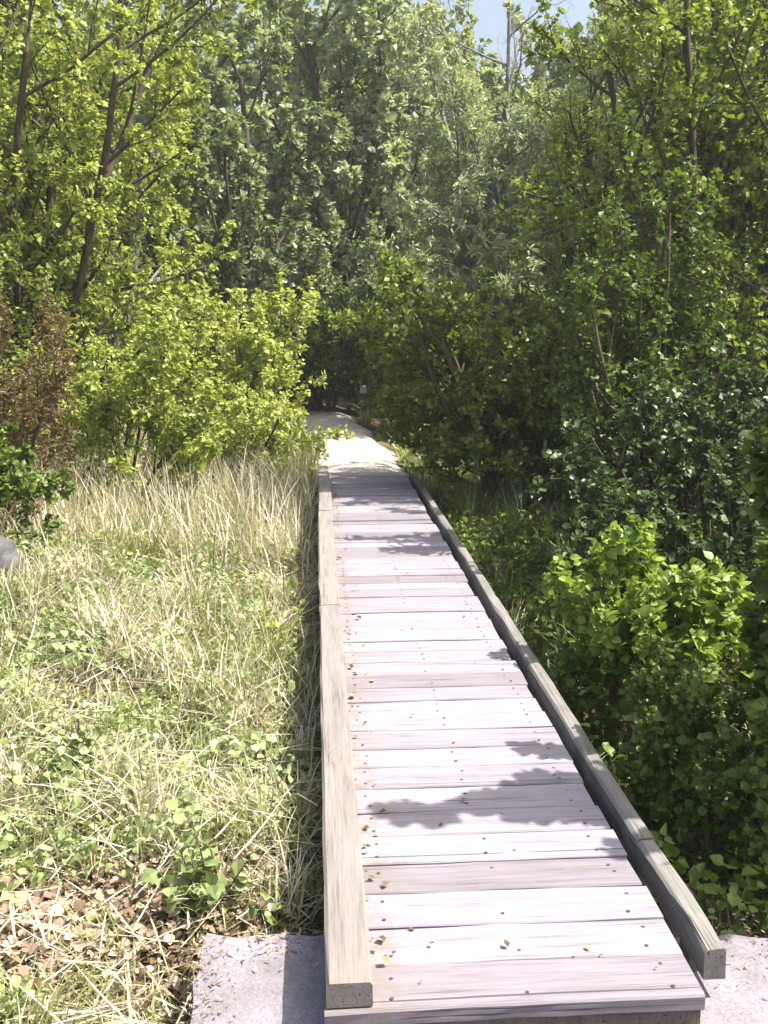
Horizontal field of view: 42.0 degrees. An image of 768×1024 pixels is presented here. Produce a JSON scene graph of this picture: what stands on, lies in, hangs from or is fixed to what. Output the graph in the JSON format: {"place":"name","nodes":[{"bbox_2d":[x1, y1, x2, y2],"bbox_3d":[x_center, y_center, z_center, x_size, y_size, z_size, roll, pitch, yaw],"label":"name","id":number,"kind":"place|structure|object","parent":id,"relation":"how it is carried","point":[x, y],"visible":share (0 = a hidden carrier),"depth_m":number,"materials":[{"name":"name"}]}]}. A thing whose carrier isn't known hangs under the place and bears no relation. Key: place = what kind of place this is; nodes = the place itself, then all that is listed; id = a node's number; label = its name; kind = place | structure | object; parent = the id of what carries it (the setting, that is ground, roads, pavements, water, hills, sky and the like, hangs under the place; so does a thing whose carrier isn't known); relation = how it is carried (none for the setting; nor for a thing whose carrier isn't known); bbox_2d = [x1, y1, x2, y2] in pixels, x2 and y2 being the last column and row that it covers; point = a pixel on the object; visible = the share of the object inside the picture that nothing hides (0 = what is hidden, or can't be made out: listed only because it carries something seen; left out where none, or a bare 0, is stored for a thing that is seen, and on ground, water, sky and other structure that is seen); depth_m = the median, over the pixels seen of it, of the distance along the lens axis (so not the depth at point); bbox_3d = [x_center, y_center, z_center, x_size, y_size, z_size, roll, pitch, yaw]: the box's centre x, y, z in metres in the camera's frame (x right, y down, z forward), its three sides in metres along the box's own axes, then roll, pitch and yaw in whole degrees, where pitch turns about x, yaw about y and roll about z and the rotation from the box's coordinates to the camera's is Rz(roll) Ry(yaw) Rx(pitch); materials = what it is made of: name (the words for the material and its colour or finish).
{"place":"outdoors","nodes":[
{"label":"outdoors","id":0,"kind":"place"},
{"bbox_2d":[2,0,625,319],"label":"sky","id":1,"kind":"structure","parent":0,"point":[492,16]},
{"bbox_2d":[54,390,586,500],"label":"path grass","id":2,"kind":"structure","parent":0,"point":[404,454],"depth_m":11.13,"materials":[{"name":"green plant"}]},
{"bbox_2d":[298,407,400,471],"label":"path","id":3,"kind":"structure","parent":0,"point":[363,452],"depth_m":12.24,"materials":[{"name":"grey concrete"}]},
{"bbox_2d":[0,320,767,1023],"bbox_3d":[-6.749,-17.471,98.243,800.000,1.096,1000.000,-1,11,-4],"label":"ground","id":4,"kind":"structure","parent":0,"point":[612,688],"depth_m":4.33,"materials":[{"name":"beige plant"}]},
{"bbox_2d":[0,535,24,586],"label":"boulder","id":5,"kind":"object","parent":4,"relation":"on","point":[8,545],"visible":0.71,"depth_m":6.17,"materials":[{"name":"grey stone"}]},
{"bbox_2d":[0,419,79,552],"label":"bush","id":6,"kind":"object","parent":4,"relation":"on","point":[18,488],"visible":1,"depth_m":6.84,"materials":[{"name":"green plant"}]},
{"bbox_2d":[0,282,80,535],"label":"bush","id":7,"kind":"object","parent":4,"relation":"on","point":[30,418],"visible":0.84,"depth_m":7.72,"materials":[{"name":"brown plant"}]},
{"bbox_2d":[0,232,99,459],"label":"bush","id":8,"kind":"object","parent":4,"relation":"on","point":[7,356],"visible":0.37,"depth_m":9.44,"materials":[{"name":"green plant"}]},
{"bbox_2d":[0,714,117,789],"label":"dock plant","id":9,"kind":"object","parent":4,"relation":"on","point":[75,746],"visible":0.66,"depth_m":3.75,"materials":[{"name":"green plant"}]},
{"bbox_2d":[0,15,148,247],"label":"tree","id":10,"kind":"object","parent":4,"relation":"on","point":[33,36],"depth_m":27.23,"materials":[{"name":"green plant"}]},
{"bbox_2d":[0,0,154,335],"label":"tree","id":11,"kind":"object","parent":4,"relation":"on","point":[17,4],"visible":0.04,"depth_m":19.13,"materials":[{"name":"green plant"}]},
{"bbox_2d":[0,0,209,438],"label":"tree","id":12,"kind":"object","parent":4,"relation":"on","point":[155,188],"visible":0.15,"depth_m":13.89,"materials":[{"name":"green plant"}]},
{"bbox_2d":[0,655,241,1023],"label":"clover mat","id":13,"kind":"object","parent":4,"relation":"on","point":[28,800],"visible":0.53,"depth_m":3.90,"materials":[{"name":"green plant"}]},
{"bbox_2d":[7,291,247,511],"bbox_3d":[-2.421,-0.895,9.331,2.374,2.288,1.810,-1,11,-4],"label":"bush","id":14,"kind":"object","parent":4,"relation":"on","point":[150,377],"visible":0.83,"depth_m":8.84,"materials":[{"name":"green plant"}]},
{"bbox_2d":[0,0,262,475],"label":"tree","id":15,"kind":"object","parent":4,"relation":"on","point":[74,273],"visible":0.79,"depth_m":10.00,"materials":[{"name":"green plant"}]},
{"bbox_2d":[0,805,296,1022],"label":"dead leaves","id":16,"kind":"object","parent":4,"relation":"on","point":[72,903],"visible":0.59,"depth_m":2.94,"materials":[{"name":"brown plant"}]},
{"bbox_2d":[0,503,314,995],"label":"leafy weeds","id":17,"kind":"object","parent":4,"relation":"on","point":[34,879],"visible":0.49,"depth_m":4.78,"materials":[{"name":"green plant"}]},
{"bbox_2d":[61,0,254,343],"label":"tree","id":18,"kind":"object","parent":4,"relation":"on","point":[148,238],"visible":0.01,"depth_m":24.97,"materials":[{"name":"green plant"}]},
{"bbox_2d":[0,481,323,1023],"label":"thatch","id":19,"kind":"object","parent":4,"relation":"on","point":[127,949],"visible":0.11,"depth_m":3.10,"materials":[{"name":"beige plant"}]},
{"bbox_2d":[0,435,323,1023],"bbox_3d":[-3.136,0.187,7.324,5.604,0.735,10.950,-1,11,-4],"label":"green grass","id":20,"kind":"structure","parent":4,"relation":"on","point":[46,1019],"depth_m":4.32,"materials":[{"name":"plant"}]},
{"bbox_2d":[0,460,325,1023],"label":"fallen straw","id":21,"kind":"object","parent":4,"relation":"on","point":[51,914],"visible":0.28,"depth_m":3.41,"materials":[{"name":"beige plant"}]},
{"bbox_2d":[30,0,309,406],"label":"tree","id":22,"kind":"object","parent":4,"relation":"on","point":[243,28],"visible":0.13,"depth_m":18.22,"materials":[{"name":"green plant"}]},
{"bbox_2d":[0,415,343,578],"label":"tall grass","id":23,"kind":"structure","parent":4,"relation":"on","point":[253,495],"depth_m":8.34,"materials":[{"name":"beige plant"}]},
{"bbox_2d":[142,830,259,917],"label":"dock plant","id":24,"kind":"object","parent":4,"relation":"on","point":[213,888],"visible":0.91,"depth_m":2.98,"materials":[{"name":"green plant"}]},
{"bbox_2d":[79,0,344,405],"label":"tree","id":25,"kind":"object","parent":4,"relation":"on","point":[227,128],"visible":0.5,"depth_m":16.07,"materials":[{"name":"green plant"}]},
{"bbox_2d":[117,240,326,440],"bbox_3d":[-1.872,-1.845,12.082,2.635,2.757,1.940,4,12,21],"label":"bush","id":26,"kind":"object","parent":4,"relation":"on","point":[258,354],"visible":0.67,"depth_m":11.69,"materials":[{"name":"green plant"}]},
{"bbox_2d":[165,378,356,492],"bbox_3d":[-1.411,-0.711,10.428,2.013,1.318,1.440,2,11,12],"label":"bush","id":27,"kind":"object","parent":4,"relation":"on","point":[253,431],"visible":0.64,"depth_m":10.13,"materials":[{"name":"green plant"}]},
{"bbox_2d":[257,599,305,651],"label":"dock plant","id":28,"kind":"object","parent":4,"relation":"on","point":[276,624],"visible":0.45,"depth_m":5.54,"materials":[{"name":"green plant"}]},
{"bbox_2d":[188,0,405,366],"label":"tree","id":29,"kind":"object","parent":4,"relation":"on","point":[282,72],"visible":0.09,"depth_m":24.46,"materials":[{"name":"green plant"}]},
{"bbox_2d":[238,269,395,410],"bbox_3d":[-1.039,-2.784,16.591,2.924,2.536,1.774,3,11,14],"label":"bush","id":30,"kind":"object","parent":4,"relation":"on","point":[320,356],"visible":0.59,"depth_m":16.43,"materials":[{"name":"green plant"}]},
{"bbox_2d":[256,4,396,308],"bbox_3d":[-1.886,-11.321,33.835,6.867,12.685,8.260,-5,12,-26],"label":"tree","id":31,"kind":"object","parent":4,"relation":"on","point":[347,111],"depth_m":31.79,"materials":[{"name":"green plant"}]},
{"bbox_2d":[226,0,454,398],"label":"tree","id":32,"kind":"object","parent":4,"relation":"on","point":[356,168],"visible":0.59,"depth_m":19.63,"materials":[{"name":"green plant"}]},
{"bbox_2d":[278,209,433,416],"bbox_3d":[-0.369,-3.407,17.444,2.493,3.682,1.980,9,14,37],"label":"bush","id":33,"kind":"object","parent":4,"relation":"on","point":[374,249],"visible":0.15,"depth_m":17.14,"materials":[{"name":"green plant"}]},
{"bbox_2d":[360,385,366,425],"bbox_3d":[-0.328,-1.589,15.800,0.104,0.823,0.107,-1,11,-4],"label":"marker post","id":34,"kind":"object","parent":4,"relation":"on","point":[363,391],"visible":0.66,"depth_m":15.73,"materials":[{"name":"grey wood"}]},
{"bbox_2d":[0,507,748,1002],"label":"leaf litter","id":35,"kind":"object","parent":4,"relation":"on","point":[152,959],"visible":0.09,"depth_m":3.21,"materials":[{"name":"plant"}]},
{"bbox_2d":[310,0,498,299],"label":"tree","id":36,"kind":"object","parent":4,"relation":"on","point":[459,17],"visible":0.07,"depth_m":27.35,"materials":[{"name":"green plant"}]},
{"bbox_2d":[350,316,472,439],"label":"bush","id":37,"kind":"object","parent":4,"relation":"on","point":[366,376],"visible":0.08,"depth_m":15.37,"materials":[{"name":"green plant"}]},
{"bbox_2d":[341,4,495,284],"bbox_3d":[1.193,-9.734,30.154,6.029,10.895,6.403,5,12,23],"label":"tree","id":38,"kind":"object","parent":4,"relation":"on","point":[488,41],"visible":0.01,"depth_m":27.25,"materials":[{"name":"green plant"}]},
{"bbox_2d":[320,247,607,509],"bbox_3d":[0.969,-1.149,9.309,3.115,2.451,1.775,-1,11,-4],"label":"bush","id":39,"kind":"object","parent":4,"relation":"on","point":[484,407],"visible":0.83,"depth_m":8.93,"materials":[{"name":"green plant"}]},
{"bbox_2d":[190,933,767,1023],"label":"concrete pad","id":40,"kind":"object","parent":4,"relation":"on","point":[291,991],"visible":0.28,"depth_m":2.55,"materials":[{"name":"grey concrete"}]},
{"bbox_2d":[179,910,767,1023],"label":"chaff","id":41,"kind":"object","parent":40,"relation":"on","point":[223,948],"visible":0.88,"depth_m":2.66,"materials":[{"name":"beige plant"}]},
{"bbox_2d":[410,0,583,350],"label":"tree","id":42,"kind":"object","parent":4,"relation":"on","point":[488,73],"visible":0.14,"depth_m":18.05,"materials":[{"name":"green plant"}]},
{"bbox_2d":[402,0,629,398],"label":"bare tree","id":43,"kind":"object","parent":4,"relation":"on","point":[507,65],"visible":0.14,"depth_m":15.07,"materials":[{"name":"grey plant"}]},
{"bbox_2d":[317,466,725,1023],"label":"boardwalk","id":44,"kind":"structure","parent":4,"relation":"on","point":[493,731],"depth_m":3.11,"materials":[{"name":"grey wood"}]},
{"bbox_2d":[331,475,656,981],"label":"blown leaves","id":45,"kind":"object","parent":44,"relation":"on","point":[385,959],"visible":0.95,"depth_m":2.98,"materials":[{"name":"brown plant"}]},
{"bbox_2d":[374,0,681,409],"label":"willow tree","id":46,"kind":"object","parent":4,"relation":"on","point":[463,218],"visible":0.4,"depth_m":13.86,"materials":[{"name":"green plant"}]},
{"bbox_2d":[481,0,661,334],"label":"tree","id":47,"kind":"object","parent":4,"relation":"on","point":[509,5],"visible":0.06,"depth_m":19.94,"materials":[{"name":"green plant"}]},
{"bbox_2d":[407,452,767,937],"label":"verge grass","id":48,"kind":"structure","parent":4,"relation":"on","point":[462,496],"depth_m":6.63,"materials":[{"name":"green plant"}]},
{"bbox_2d":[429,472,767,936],"bbox_3d":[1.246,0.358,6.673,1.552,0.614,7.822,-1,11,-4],"label":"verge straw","id":49,"kind":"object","parent":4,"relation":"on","point":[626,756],"visible":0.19,"depth_m":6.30,"materials":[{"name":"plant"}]},
{"bbox_2d":[448,494,767,937],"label":"shaded weeds","id":50,"kind":"object","parent":4,"relation":"on","point":[697,872],"visible":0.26,"depth_m":4.71,"materials":[{"name":"green plant"}]},
{"bbox_2d":[481,0,767,496],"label":"tree","id":51,"kind":"object","parent":4,"relation":"on","point":[750,159],"visible":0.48,"depth_m":8.21,"materials":[{"name":"green plant"}]},
{"bbox_2d":[506,3,758,475],"bbox_3d":[2.375,-2.279,9.550,2.552,4.764,2.114,2,11,12],"label":"shrub","id":52,"kind":"object","parent":4,"relation":"on","point":[585,143],"visible":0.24,"depth_m":9.46,"materials":[{"name":"green plant"}]},
{"bbox_2d":[539,105,736,542],"bbox_3d":[1.758,-1.081,6.789,1.509,3.204,0.667,-3,11,-14],"label":"shrub","id":53,"kind":"object","parent":4,"relation":"on","point":[665,313],"visible":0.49,"depth_m":6.74,"materials":[{"name":"green plant"}]},
{"bbox_2d":[518,343,767,560],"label":"bush","id":54,"kind":"object","parent":4,"relation":"on","point":[642,409],"visible":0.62,"depth_m":6.23,"materials":[{"name":"green plant"}]},
{"bbox_2d":[557,0,745,353],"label":"tree","id":55,"kind":"object","parent":4,"relation":"on","point":[663,7],"visible":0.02,"depth_m":18.14,"materials":[{"name":"green plant"}]},
{"bbox_2d":[541,514,767,725],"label":"bush","id":56,"kind":"object","parent":4,"relation":"on","point":[609,630],"visible":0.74,"depth_m":4.38,"materials":[{"name":"green plant"}]},
{"bbox_2d":[552,436,767,694],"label":"bush","id":57,"kind":"object","parent":4,"relation":"on","point":[671,547],"visible":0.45,"depth_m":5.45,"materials":[{"name":"green plant"}]},
{"bbox_2d":[553,217,767,512],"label":"bush","id":58,"kind":"object","parent":4,"relation":"on","point":[746,335],"visible":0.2,"depth_m":8.01,"materials":[{"name":"green plant"}]},
{"bbox_2d":[558,0,767,359],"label":"tree","id":59,"kind":"object","parent":4,"relation":"on","point":[710,61],"visible":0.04,"depth_m":14.37,"materials":[{"name":"green plant"}]},
{"bbox_2d":[612,623,767,869],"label":"bush","id":60,"kind":"object","parent":4,"relation":"on","point":[692,705],"visible":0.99,"depth_m":3.53,"materials":[{"name":"green plant"}]},
{"bbox_2d":[693,0,767,340],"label":"tree","id":61,"kind":"object","parent":4,"relation":"on","point":[754,4],"visible":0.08,"depth_m":9.53,"materials":[{"name":"green plant"}]},
{"bbox_2d":[737,370,767,760],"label":"bush","id":62,"kind":"object","parent":4,"relation":"on","point":[755,640],"visible":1,"depth_m":3.23,"materials":[{"name":"green plant"}]},
{"bbox_2d":[707,900,736,935],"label":"dock plant","id":63,"kind":"object","parent":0,"point":[721,905],"visible":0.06,"depth_m":2.92,"materials":[{"name":"green plant"}]}
]}

